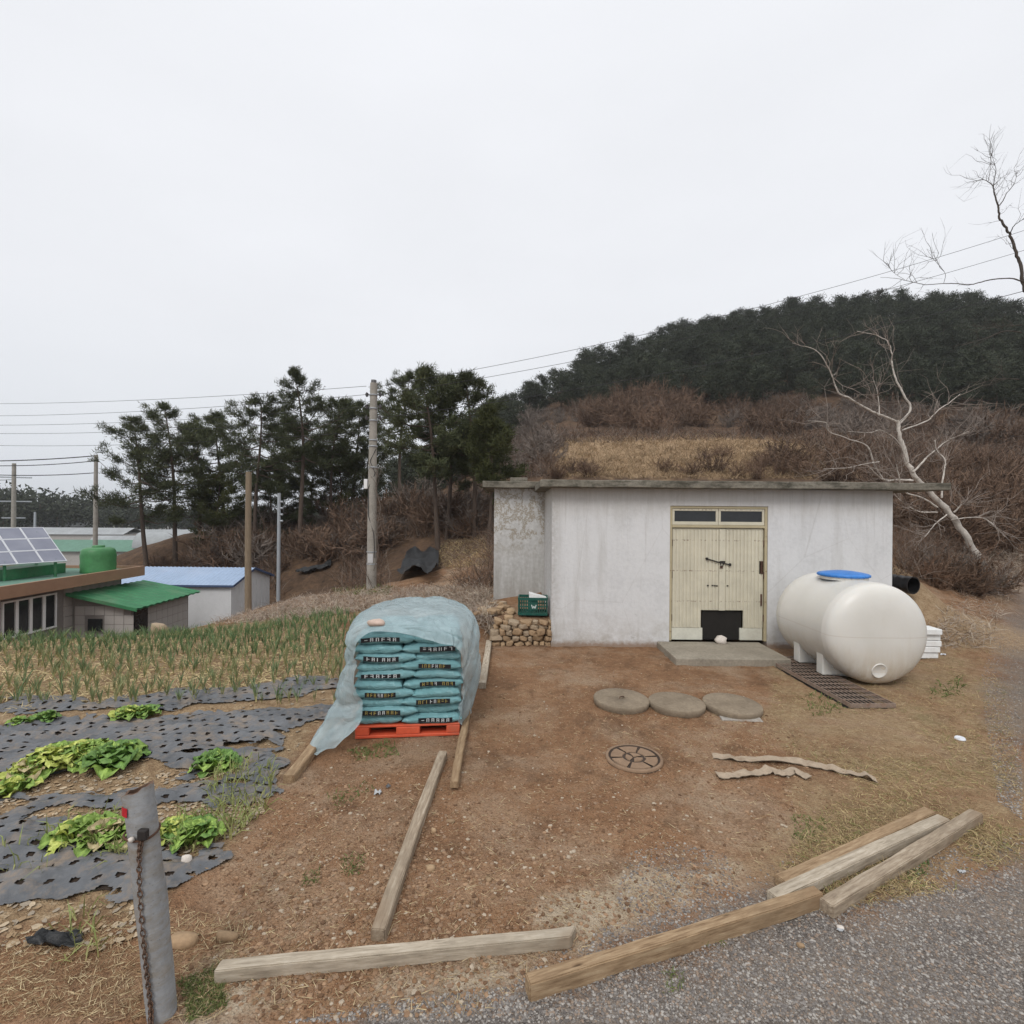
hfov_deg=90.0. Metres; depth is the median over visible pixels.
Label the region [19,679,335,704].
damp bed soil
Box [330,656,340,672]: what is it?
garlic plant
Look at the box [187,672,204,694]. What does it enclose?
garlic plant
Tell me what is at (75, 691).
garlic plant
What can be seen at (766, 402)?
leafless shrub
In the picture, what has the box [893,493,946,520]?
leafless shrub
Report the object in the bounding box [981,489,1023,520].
leafless shrub
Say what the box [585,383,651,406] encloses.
leafless shrub
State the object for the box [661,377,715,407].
leafless shrub
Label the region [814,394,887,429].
leafless shrub
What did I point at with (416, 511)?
leafless shrub
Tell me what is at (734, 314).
pine tree
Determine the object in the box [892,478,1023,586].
bramble undergrowth
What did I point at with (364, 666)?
fertilizer bag
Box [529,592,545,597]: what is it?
foam board
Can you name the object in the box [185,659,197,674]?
garlic plant
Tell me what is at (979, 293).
pine tree
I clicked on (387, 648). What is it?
fertilizer bag
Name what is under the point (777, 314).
pine tree
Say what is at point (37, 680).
garlic plant
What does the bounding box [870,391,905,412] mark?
leafless shrub
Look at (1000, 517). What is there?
leafless shrub
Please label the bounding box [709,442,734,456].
leafless shrub
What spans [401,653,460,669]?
fertilizer bag
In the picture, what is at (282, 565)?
leafless shrub
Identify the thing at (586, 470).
leafless shrub
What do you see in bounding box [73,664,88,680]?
garlic plant
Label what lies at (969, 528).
leafless shrub
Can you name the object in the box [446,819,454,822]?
loose stone
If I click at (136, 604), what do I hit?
lean to
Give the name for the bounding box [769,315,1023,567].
dead tree
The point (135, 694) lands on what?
garlic plant
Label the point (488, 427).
pine tree
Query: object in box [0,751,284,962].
wild onion grass
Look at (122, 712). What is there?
cabbage plant
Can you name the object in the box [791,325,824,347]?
pine tree
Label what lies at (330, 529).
leafless shrub
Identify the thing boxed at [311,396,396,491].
pine tree
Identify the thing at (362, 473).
young pine
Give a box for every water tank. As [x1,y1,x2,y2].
[79,545,116,573]
[776,570,926,683]
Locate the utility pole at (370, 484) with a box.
[364,379,393,588]
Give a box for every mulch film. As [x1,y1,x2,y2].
[0,675,338,714]
[0,703,332,780]
[0,751,289,825]
[0,812,232,904]
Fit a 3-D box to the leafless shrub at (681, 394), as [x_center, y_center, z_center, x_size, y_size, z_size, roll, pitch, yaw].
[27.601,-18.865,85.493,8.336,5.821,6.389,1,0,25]
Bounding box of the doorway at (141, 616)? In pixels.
[134,607,147,634]
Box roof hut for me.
[0,563,65,580]
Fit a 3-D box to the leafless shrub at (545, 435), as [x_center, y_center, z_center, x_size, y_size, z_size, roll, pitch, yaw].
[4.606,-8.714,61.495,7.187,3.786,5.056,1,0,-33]
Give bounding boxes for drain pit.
[779,662,887,708]
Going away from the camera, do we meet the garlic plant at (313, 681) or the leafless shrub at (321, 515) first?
the garlic plant at (313, 681)
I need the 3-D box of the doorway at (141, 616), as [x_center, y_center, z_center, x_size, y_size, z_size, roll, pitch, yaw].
[-14.862,4.770,20.500,0.050,1.800,0.720,1,0,0]
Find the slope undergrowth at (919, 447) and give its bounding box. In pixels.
[508,418,1023,493]
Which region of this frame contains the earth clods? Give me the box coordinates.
[171,657,859,1019]
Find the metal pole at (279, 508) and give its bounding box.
[276,493,282,601]
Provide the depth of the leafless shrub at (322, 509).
44.48 m
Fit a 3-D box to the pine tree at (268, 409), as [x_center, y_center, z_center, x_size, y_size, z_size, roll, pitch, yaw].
[-19.283,-3.083,40.278,8.059,13.158,9.326,1,0,-24]
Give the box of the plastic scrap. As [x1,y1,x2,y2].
[25,927,83,946]
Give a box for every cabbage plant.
[0,753,65,782]
[0,773,43,798]
[4,715,30,726]
[16,739,88,774]
[24,709,61,723]
[37,811,118,856]
[56,738,109,772]
[73,814,127,857]
[74,738,150,780]
[107,704,144,720]
[129,703,162,718]
[160,814,192,845]
[163,813,226,853]
[187,747,242,777]
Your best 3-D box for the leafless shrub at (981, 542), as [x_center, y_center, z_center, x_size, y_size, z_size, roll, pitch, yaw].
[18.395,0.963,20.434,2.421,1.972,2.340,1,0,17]
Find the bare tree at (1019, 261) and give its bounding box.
[865,126,1023,391]
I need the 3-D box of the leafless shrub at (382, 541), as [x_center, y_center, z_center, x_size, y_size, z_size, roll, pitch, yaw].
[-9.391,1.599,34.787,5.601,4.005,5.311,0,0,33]
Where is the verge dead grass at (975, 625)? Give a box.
[901,545,1023,650]
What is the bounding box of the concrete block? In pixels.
[510,477,527,480]
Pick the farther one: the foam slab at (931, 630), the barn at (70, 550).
the barn at (70, 550)
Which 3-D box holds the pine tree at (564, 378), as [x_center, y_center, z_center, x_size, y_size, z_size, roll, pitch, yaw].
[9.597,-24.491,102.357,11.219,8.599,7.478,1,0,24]
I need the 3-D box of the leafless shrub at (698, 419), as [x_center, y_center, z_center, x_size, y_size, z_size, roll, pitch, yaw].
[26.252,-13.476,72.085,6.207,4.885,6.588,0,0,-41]
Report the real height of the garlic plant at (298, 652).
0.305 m
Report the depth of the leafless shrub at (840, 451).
37.08 m
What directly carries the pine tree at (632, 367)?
on the ground at (820, 725)
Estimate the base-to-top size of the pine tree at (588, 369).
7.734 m
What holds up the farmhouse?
on the ground at (820, 725)
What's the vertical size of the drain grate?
0.058 m
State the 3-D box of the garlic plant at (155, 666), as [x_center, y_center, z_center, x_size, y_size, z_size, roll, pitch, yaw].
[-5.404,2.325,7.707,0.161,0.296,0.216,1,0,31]
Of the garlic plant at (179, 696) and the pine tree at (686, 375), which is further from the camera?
the pine tree at (686, 375)
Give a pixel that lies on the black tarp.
(425, 561)
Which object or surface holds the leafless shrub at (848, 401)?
on the ground at (820, 725)
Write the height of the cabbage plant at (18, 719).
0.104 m
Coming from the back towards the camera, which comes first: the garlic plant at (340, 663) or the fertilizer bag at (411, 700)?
the garlic plant at (340, 663)
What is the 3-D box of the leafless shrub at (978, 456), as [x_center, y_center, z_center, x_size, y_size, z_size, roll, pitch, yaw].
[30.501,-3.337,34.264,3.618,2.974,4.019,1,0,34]
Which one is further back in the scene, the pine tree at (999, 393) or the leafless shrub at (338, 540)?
the pine tree at (999, 393)
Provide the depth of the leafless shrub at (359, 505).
42.69 m
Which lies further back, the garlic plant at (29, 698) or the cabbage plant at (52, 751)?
the garlic plant at (29, 698)
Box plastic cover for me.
[310,596,480,754]
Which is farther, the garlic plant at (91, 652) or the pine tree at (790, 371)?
the pine tree at (790, 371)
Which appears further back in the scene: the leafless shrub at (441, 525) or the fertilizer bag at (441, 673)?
the leafless shrub at (441, 525)
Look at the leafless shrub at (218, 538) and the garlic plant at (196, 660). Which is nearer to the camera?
the garlic plant at (196, 660)
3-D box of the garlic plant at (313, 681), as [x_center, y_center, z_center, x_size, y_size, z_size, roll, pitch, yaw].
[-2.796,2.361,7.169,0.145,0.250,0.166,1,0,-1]
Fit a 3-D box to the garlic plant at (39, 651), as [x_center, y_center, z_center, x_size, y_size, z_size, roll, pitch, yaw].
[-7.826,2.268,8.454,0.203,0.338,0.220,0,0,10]
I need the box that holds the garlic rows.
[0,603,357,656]
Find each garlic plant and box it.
[0,655,10,666]
[0,686,7,703]
[1,639,13,654]
[3,667,14,686]
[8,680,32,700]
[10,655,22,673]
[12,676,21,692]
[15,650,24,666]
[15,677,27,695]
[18,655,29,673]
[18,660,24,674]
[20,667,37,688]
[24,680,38,701]
[27,645,42,656]
[29,669,47,692]
[30,673,46,697]
[34,687,50,699]
[35,648,49,665]
[38,686,51,701]
[43,657,49,669]
[47,649,54,666]
[49,674,68,695]
[50,665,58,677]
[51,656,65,675]
[52,663,67,688]
[56,642,64,658]
[57,652,68,664]
[64,657,74,673]
[64,665,74,679]
[67,680,79,700]
[72,672,85,688]
[73,654,86,674]
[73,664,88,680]
[76,643,85,658]
[81,672,92,690]
[83,656,92,674]
[85,660,98,682]
[89,642,98,658]
[89,684,98,701]
[91,665,105,683]
[93,677,100,688]
[95,685,106,702]
[96,652,107,667]
[103,652,115,674]
[103,658,110,673]
[104,651,115,670]
[104,683,109,697]
[109,662,122,675]
[110,667,121,689]
[112,678,125,700]
[114,638,127,658]
[115,677,126,695]
[121,660,134,674]
[122,672,137,691]
[124,646,134,665]
[126,683,134,700]
[129,678,142,701]
[136,653,147,669]
[137,656,150,671]
[139,674,149,695]
[142,645,149,657]
[147,659,158,674]
[147,670,159,692]
[149,649,158,665]
[153,671,166,685]
[154,676,165,691]
[155,652,171,669]
[161,646,169,661]
[162,675,177,694]
[174,685,187,699]
[177,672,183,686]
[182,653,191,670]
[184,649,193,664]
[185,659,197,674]
[185,675,194,690]
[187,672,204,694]
[188,652,200,670]
[188,682,200,699]
[199,670,213,688]
[203,656,208,672]
[211,666,217,683]
[215,674,228,693]
[219,653,228,669]
[225,669,236,686]
[229,658,238,674]
[230,653,242,673]
[230,669,244,689]
[231,665,244,681]
[249,677,260,701]
[255,662,265,677]
[268,643,279,658]
[269,667,277,682]
[270,659,275,673]
[273,680,287,703]
[274,658,283,677]
[282,642,291,662]
[283,661,295,676]
[292,683,301,702]
[294,645,302,658]
[300,661,313,678]
[306,655,315,675]
[308,675,316,684]
[322,672,330,683]
[327,648,336,663]
[329,662,337,677]
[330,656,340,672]
[334,656,343,671]
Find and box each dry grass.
[438,536,493,568]
[762,638,1023,913]
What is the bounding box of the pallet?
[355,718,459,738]
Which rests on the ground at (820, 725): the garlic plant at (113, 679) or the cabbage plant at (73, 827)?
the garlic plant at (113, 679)
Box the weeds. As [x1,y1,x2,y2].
[176,582,1002,1022]
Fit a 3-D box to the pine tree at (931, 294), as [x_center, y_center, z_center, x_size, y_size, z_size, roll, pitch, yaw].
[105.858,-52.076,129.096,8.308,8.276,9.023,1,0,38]
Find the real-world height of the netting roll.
0.926 m
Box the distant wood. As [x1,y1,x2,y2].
[0,480,324,529]
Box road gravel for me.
[288,592,1023,1023]
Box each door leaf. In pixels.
[671,528,722,639]
[722,528,763,639]
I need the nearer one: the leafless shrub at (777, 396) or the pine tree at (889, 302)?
the leafless shrub at (777, 396)
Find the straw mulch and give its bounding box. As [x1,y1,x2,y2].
[0,629,342,715]
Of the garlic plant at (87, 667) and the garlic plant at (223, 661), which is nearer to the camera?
the garlic plant at (87, 667)
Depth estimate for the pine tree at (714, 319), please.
128.97 m
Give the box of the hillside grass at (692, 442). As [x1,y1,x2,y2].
[538,431,860,479]
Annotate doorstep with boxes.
[657,641,790,668]
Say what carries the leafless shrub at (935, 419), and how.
on the ground at (820, 725)
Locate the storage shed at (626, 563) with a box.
[483,479,950,648]
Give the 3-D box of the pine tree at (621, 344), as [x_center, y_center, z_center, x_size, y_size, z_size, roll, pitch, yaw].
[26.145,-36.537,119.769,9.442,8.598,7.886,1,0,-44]
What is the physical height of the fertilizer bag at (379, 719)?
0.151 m
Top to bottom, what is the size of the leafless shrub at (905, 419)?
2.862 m
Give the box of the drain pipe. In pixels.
[892,574,919,593]
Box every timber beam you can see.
[214,926,575,982]
[283,744,315,782]
[371,751,446,941]
[450,708,471,787]
[479,640,491,688]
[525,886,822,1001]
[767,814,949,899]
[775,807,935,884]
[820,809,982,917]
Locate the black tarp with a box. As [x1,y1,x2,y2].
[397,546,438,573]
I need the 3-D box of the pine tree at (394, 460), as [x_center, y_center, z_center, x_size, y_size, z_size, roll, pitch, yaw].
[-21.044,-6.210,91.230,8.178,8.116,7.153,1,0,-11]
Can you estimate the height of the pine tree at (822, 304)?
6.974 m
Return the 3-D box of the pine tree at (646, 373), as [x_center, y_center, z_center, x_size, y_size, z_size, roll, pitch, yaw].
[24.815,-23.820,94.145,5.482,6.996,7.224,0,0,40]
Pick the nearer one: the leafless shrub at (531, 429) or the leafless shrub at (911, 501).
the leafless shrub at (911, 501)
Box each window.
[1,601,16,637]
[17,599,30,633]
[31,596,44,631]
[44,594,56,627]
[88,619,101,630]
[672,508,717,524]
[718,509,763,525]
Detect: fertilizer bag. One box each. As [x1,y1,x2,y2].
[354,678,404,689]
[355,643,403,653]
[355,650,416,663]
[355,668,415,679]
[355,679,414,698]
[357,631,414,643]
[357,661,403,671]
[360,716,402,723]
[361,697,403,706]
[362,704,417,716]
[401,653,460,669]
[401,684,461,705]
[402,701,461,723]
[403,641,457,653]
[403,668,462,688]
[412,685,459,697]
[414,637,438,643]
[414,667,460,678]
[415,650,459,660]
[417,702,459,712]
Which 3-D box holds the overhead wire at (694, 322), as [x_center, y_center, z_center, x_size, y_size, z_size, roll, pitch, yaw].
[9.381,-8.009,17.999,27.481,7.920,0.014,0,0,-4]
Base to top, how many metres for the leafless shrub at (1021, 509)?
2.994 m
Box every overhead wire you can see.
[0,418,358,433]
[0,431,365,445]
[0,455,93,460]
[0,461,90,465]
[4,473,90,475]
[10,386,363,403]
[15,395,357,415]
[47,407,357,424]
[382,250,1023,394]
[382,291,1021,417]
[384,230,1023,385]
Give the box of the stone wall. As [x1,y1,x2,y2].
[473,601,551,646]
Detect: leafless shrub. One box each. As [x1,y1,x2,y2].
[141,554,172,565]
[142,552,184,566]
[169,517,243,550]
[174,528,260,566]
[178,544,222,566]
[186,539,225,566]
[187,514,262,554]
[187,526,251,559]
[198,548,232,566]
[201,518,244,530]
[201,525,266,556]
[212,522,283,556]
[217,520,276,550]
[218,532,283,567]
[225,502,305,533]
[238,540,271,557]
[255,549,296,571]
[271,526,304,551]
[272,498,307,527]
[275,524,352,562]
[290,525,319,557]
[295,520,364,560]
[296,489,360,525]
[313,487,356,524]
[315,521,341,536]
[321,532,352,552]
[326,495,366,535]
[328,507,408,555]
[337,499,367,527]
[344,494,367,517]
[348,513,408,552]
[351,519,405,549]
[353,491,407,524]
[353,494,392,518]
[377,484,438,520]
[377,500,408,515]
[378,499,414,524]
[381,512,411,532]
[387,475,447,514]
[393,493,441,522]
[398,481,447,504]
[406,494,454,534]
[409,513,439,534]
[415,489,483,529]
[427,485,489,521]
[437,480,493,513]
[440,497,493,535]
[444,506,488,537]
[450,505,488,533]
[499,447,533,474]
[505,435,534,457]
[507,441,542,463]
[511,411,535,425]
[512,424,532,437]
[515,419,555,443]
[516,402,544,425]
[516,409,545,430]
[516,432,570,464]
[517,450,542,467]
[519,403,543,418]
[522,428,563,454]
[524,426,571,446]
[529,408,552,423]
[529,450,558,468]
[536,422,554,432]
[542,458,569,477]
[548,461,565,478]
[550,413,568,423]
[562,398,582,414]
[562,457,582,473]
[569,395,616,427]
[572,456,602,470]
[573,395,616,427]
[574,398,612,421]
[575,458,604,476]
[576,391,606,408]
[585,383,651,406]
[586,390,626,414]
[593,396,655,428]
[594,389,649,425]
[599,392,629,416]
[609,387,646,416]
[614,378,652,402]
[625,392,677,419]
[627,400,666,424]
[632,375,662,398]
[632,401,680,434]
[637,376,679,408]
[637,378,661,401]
[650,398,693,430]
[652,383,699,400]
[654,456,677,472]
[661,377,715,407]
[665,385,704,407]
[670,402,721,425]
[671,394,721,419]
[676,457,705,474]
[683,397,722,426]
[694,447,717,460]
[694,449,733,472]
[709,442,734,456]
[711,390,741,410]
[712,394,758,419]
[713,407,746,427]
[724,460,753,477]
[731,403,792,433]
[733,412,767,433]
[741,399,770,420]
[743,449,774,465]
[743,453,771,470]
[745,459,771,478]
[749,441,803,467]
[750,436,812,459]
[753,396,822,436]
[754,396,796,414]
[760,455,801,473]
[762,390,813,426]
[765,392,787,406]
[770,447,813,465]
[770,460,799,475]
[771,440,849,475]
[773,450,823,470]
[774,391,807,403]
[775,392,813,411]
[775,398,832,425]
[778,404,829,429]
[783,389,817,406]
[784,461,815,476]
[788,445,817,460]
[797,406,849,426]
[807,431,862,460]
[808,450,890,481]
[811,408,891,440]
[811,462,867,481]
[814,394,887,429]
[816,402,844,415]
[822,456,855,471]
[828,431,895,460]
[832,440,883,471]
[833,447,884,469]
[837,394,867,408]
[839,402,882,417]
[841,398,912,425]
[842,459,906,480]
[846,407,889,424]
[848,456,938,498]
[849,390,900,410]
[849,408,894,423]
[866,413,911,435]
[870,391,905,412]
[879,453,941,470]
[887,410,920,427]
[893,463,969,509]
[893,491,981,535]
[893,492,970,532]
[893,492,996,545]
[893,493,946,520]
[893,508,957,533]
[894,491,982,542]
[896,536,988,582]
[896,544,984,582]
[897,490,993,531]
[900,399,940,414]
[901,508,944,539]
[902,540,998,585]
[906,402,942,422]
[906,406,943,432]
[906,465,988,496]
[909,555,972,590]
[913,452,939,468]
[917,442,978,475]
[917,465,978,494]
[918,506,1018,548]
[920,482,1023,550]
[925,507,988,549]
[931,470,1023,502]
[931,556,1005,594]
[932,413,999,442]
[933,401,983,424]
[939,476,969,498]
[941,442,999,472]
[942,408,1000,428]
[942,412,1023,446]
[945,400,1021,430]
[946,464,1022,485]
[946,485,1023,524]
[949,400,1023,431]
[951,412,1023,448]
[951,555,1023,598]
[951,563,1021,597]
[952,514,1013,553]
[954,469,1023,506]
[957,470,1022,495]
[959,449,1023,493]
[960,443,1023,474]
[962,481,993,496]
[962,505,1023,552]
[963,402,1023,447]
[964,463,1023,496]
[969,544,1023,597]
[970,466,1023,517]
[972,507,1020,537]
[976,491,1023,545]
[977,503,1012,538]
[977,520,1007,551]
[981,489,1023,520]
[987,516,1022,541]
[990,425,1023,445]
[998,508,1023,533]
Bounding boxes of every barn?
[0,527,140,539]
[17,522,104,527]
[52,540,133,564]
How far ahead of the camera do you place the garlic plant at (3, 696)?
6.50 m
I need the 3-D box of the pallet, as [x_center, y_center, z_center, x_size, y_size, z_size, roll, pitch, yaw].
[-1.206,2.418,6.200,1.140,0.140,1.100,1,0,-6]
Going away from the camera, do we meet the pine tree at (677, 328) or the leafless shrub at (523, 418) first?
the leafless shrub at (523, 418)
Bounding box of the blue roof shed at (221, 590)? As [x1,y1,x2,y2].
[121,566,273,628]
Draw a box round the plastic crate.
[518,594,547,615]
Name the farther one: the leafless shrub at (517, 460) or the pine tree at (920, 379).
the pine tree at (920, 379)
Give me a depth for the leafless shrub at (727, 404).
84.54 m
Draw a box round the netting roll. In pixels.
[295,559,330,572]
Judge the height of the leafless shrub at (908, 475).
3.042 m
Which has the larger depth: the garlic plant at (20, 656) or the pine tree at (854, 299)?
the pine tree at (854, 299)
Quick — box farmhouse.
[0,565,144,640]
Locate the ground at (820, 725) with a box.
[0,327,1023,1023]
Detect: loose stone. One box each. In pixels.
[171,931,198,950]
[181,854,191,862]
[216,930,239,942]
[426,864,434,871]
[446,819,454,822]
[796,942,804,947]
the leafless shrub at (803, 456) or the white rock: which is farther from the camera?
the leafless shrub at (803, 456)
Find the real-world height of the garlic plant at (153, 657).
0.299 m
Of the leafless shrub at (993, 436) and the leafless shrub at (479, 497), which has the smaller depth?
the leafless shrub at (479, 497)
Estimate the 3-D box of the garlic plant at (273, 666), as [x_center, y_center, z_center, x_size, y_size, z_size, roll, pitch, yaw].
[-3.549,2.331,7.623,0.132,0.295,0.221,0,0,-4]
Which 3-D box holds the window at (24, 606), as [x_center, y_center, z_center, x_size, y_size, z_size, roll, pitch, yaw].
[-17.053,3.656,17.869,0.070,1.170,0.511,1,0,0]
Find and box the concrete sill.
[719,716,762,721]
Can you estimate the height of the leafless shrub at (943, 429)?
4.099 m
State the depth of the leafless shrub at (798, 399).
80.79 m
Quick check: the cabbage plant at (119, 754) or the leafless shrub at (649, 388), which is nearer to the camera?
the cabbage plant at (119, 754)
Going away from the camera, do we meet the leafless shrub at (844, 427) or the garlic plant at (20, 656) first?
the garlic plant at (20, 656)
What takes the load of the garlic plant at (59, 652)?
on the ground at (820, 725)
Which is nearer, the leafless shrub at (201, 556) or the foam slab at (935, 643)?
the foam slab at (935, 643)
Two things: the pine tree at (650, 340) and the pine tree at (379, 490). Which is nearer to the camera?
the pine tree at (379, 490)
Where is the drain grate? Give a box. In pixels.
[776,656,895,707]
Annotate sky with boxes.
[0,0,1023,510]
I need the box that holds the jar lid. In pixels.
[954,735,965,740]
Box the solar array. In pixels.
[0,527,66,580]
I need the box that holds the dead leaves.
[0,691,332,953]
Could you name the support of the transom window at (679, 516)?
in the storage shed at (626, 563)
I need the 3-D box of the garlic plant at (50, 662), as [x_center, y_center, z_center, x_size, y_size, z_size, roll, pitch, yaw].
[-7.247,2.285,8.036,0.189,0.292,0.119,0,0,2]
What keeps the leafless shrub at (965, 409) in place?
on the ground at (820, 725)
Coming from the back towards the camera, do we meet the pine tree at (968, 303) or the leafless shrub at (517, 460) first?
the pine tree at (968, 303)
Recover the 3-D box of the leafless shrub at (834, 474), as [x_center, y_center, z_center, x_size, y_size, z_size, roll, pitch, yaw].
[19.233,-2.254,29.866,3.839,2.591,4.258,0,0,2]
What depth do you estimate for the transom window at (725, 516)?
9.60 m
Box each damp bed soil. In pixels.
[0,707,329,765]
[0,821,192,891]
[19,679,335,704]
[29,766,269,807]
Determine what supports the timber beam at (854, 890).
on the ground at (820, 725)
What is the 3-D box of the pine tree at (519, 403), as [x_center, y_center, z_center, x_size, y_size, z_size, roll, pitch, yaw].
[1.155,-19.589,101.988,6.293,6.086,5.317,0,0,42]
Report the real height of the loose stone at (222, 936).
0.066 m
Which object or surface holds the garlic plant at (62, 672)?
on the ground at (820, 725)
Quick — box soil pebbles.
[212,657,855,1020]
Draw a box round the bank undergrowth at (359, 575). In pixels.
[158,487,493,598]
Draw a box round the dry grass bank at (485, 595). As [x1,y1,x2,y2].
[200,579,499,635]
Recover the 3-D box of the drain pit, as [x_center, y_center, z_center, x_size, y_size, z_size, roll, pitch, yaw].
[4.657,2.608,7.740,0.580,0.045,2.160,1,0,0]
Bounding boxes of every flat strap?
[712,753,877,782]
[715,764,811,778]
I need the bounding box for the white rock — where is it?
[714,635,726,643]
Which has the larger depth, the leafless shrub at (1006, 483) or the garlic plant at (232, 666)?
the leafless shrub at (1006, 483)
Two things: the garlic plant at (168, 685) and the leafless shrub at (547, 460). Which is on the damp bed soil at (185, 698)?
the garlic plant at (168, 685)
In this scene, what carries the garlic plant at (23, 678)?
on the ground at (820, 725)
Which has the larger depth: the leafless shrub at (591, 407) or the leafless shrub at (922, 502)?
the leafless shrub at (591, 407)
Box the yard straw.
[0,654,1013,1023]
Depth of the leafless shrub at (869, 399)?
75.16 m
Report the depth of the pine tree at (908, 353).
89.92 m
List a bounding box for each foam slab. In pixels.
[921,653,937,657]
[924,646,939,652]
[926,640,941,646]
[927,626,941,634]
[927,635,940,639]
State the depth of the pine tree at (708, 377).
89.89 m
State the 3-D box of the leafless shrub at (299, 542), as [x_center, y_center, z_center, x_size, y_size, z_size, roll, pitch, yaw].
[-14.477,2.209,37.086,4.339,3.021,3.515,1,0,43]
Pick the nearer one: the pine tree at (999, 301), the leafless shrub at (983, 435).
the leafless shrub at (983, 435)
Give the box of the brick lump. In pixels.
[367,619,384,625]
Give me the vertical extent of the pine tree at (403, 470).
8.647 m
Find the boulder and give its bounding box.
[150,623,167,634]
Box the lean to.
[66,580,199,637]
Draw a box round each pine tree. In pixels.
[73,413,191,566]
[106,400,235,566]
[143,426,261,546]
[153,409,263,521]
[207,390,313,534]
[231,416,328,522]
[261,364,356,543]
[296,395,382,525]
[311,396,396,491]
[353,368,437,493]
[377,361,485,550]
[377,475,389,498]
[378,456,403,498]
[380,463,404,493]
[382,450,423,495]
[406,446,460,490]
[407,370,487,539]
[420,368,514,538]
[445,445,470,480]
[461,399,532,544]
[495,393,515,418]
[496,410,511,428]
[499,401,524,436]
[504,391,520,415]
[509,379,552,410]
[510,400,528,421]
[525,382,548,408]
[526,371,559,404]
[538,367,561,392]
[539,367,582,407]
[555,380,584,405]
[557,369,579,396]
[565,373,587,398]
[567,350,602,372]
[568,359,581,379]
[574,362,602,384]
[574,365,610,394]
[575,346,592,361]
[578,365,617,402]
[581,342,614,370]
[590,382,617,400]
[594,348,625,372]
[609,338,633,365]
[609,359,643,392]
[614,340,644,371]
[616,332,638,353]
[628,337,654,356]
[628,364,658,395]
[640,336,654,353]
[643,325,668,349]
[645,333,658,351]
[659,321,676,341]
[659,339,688,362]
[662,366,706,404]
[669,322,692,338]
[674,317,694,328]
[684,322,702,337]
[691,318,708,329]
[693,318,723,349]
[695,368,737,409]
[697,373,728,401]
[701,314,713,323]
[703,315,730,333]
[714,317,732,334]
[721,308,745,333]
[723,369,756,402]
[730,306,748,317]
[740,307,761,320]
[754,304,775,319]
[767,355,808,394]
[770,330,788,345]
[772,310,790,331]
[775,299,804,322]
[777,296,804,314]
[777,297,805,314]
[777,333,804,356]
[790,344,819,361]
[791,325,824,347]
[792,305,817,326]
[795,303,820,326]
[796,300,825,325]
[796,344,827,372]
[799,329,846,368]
[805,292,826,307]
[809,367,843,396]
[813,352,853,388]
[817,301,833,311]
[819,304,837,316]
[819,341,853,376]
[822,331,850,360]
[827,292,847,310]
[827,296,848,311]
[834,362,865,391]
[834,369,874,403]
[838,291,878,314]
[840,321,868,338]
[841,327,862,345]
[841,340,893,374]
[847,290,881,310]
[847,335,869,346]
[850,319,885,348]
[852,366,894,394]
[855,365,905,405]
[860,315,898,344]
[860,322,902,358]
[860,357,904,393]
[866,288,903,310]
[870,294,902,322]
[872,346,900,369]
[872,358,896,379]
[873,296,887,315]
[880,325,943,364]
[881,324,913,357]
[889,354,933,396]
[891,286,920,303]
[894,347,927,372]
[895,292,913,309]
[896,360,958,404]
[909,376,961,410]
[910,297,926,312]
[911,299,949,327]
[920,289,952,301]
[926,364,971,406]
[927,361,967,393]
[930,294,957,316]
[934,289,974,307]
[940,295,968,313]
[948,298,987,320]
[948,347,1018,400]
[953,288,983,307]
[953,361,1013,412]
[955,368,1023,419]
[967,290,987,303]
[968,293,1003,318]
[979,296,1011,311]
[985,297,1023,321]
[1003,310,1023,322]
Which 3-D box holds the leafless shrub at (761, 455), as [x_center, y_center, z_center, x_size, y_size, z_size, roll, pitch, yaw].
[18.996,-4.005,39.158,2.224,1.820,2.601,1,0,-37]
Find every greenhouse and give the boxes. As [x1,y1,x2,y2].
[90,536,134,539]
[132,532,192,548]
[139,529,205,531]
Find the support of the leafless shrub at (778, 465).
on the ground at (820, 725)
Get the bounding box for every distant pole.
[0,463,31,527]
[33,512,35,526]
[93,455,97,544]
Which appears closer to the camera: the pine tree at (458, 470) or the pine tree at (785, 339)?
the pine tree at (458, 470)
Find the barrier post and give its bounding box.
[121,780,176,1023]
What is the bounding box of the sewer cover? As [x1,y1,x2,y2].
[605,744,662,773]
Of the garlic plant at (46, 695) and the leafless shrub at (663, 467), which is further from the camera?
the leafless shrub at (663, 467)
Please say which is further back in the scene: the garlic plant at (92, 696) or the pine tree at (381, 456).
the pine tree at (381, 456)
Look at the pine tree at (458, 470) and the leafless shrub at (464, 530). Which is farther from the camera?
the pine tree at (458, 470)
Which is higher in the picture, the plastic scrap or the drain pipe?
the drain pipe
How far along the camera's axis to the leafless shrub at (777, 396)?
85.19 m
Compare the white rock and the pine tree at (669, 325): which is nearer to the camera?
the white rock
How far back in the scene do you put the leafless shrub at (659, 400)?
78.80 m
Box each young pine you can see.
[161,472,252,549]
[232,458,314,535]
[269,446,364,525]
[287,449,386,511]
[327,440,402,508]
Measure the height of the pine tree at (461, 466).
10.870 m
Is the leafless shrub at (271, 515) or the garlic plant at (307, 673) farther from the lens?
the leafless shrub at (271, 515)
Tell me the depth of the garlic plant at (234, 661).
7.76 m
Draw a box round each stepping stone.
[594,688,649,714]
[648,692,705,718]
[702,693,762,718]
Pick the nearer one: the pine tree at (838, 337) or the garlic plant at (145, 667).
the garlic plant at (145, 667)
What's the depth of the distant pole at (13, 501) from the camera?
61.83 m
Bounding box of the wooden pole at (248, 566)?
[245,472,251,611]
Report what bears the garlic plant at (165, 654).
on the ground at (820, 725)
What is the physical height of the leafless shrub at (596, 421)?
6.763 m

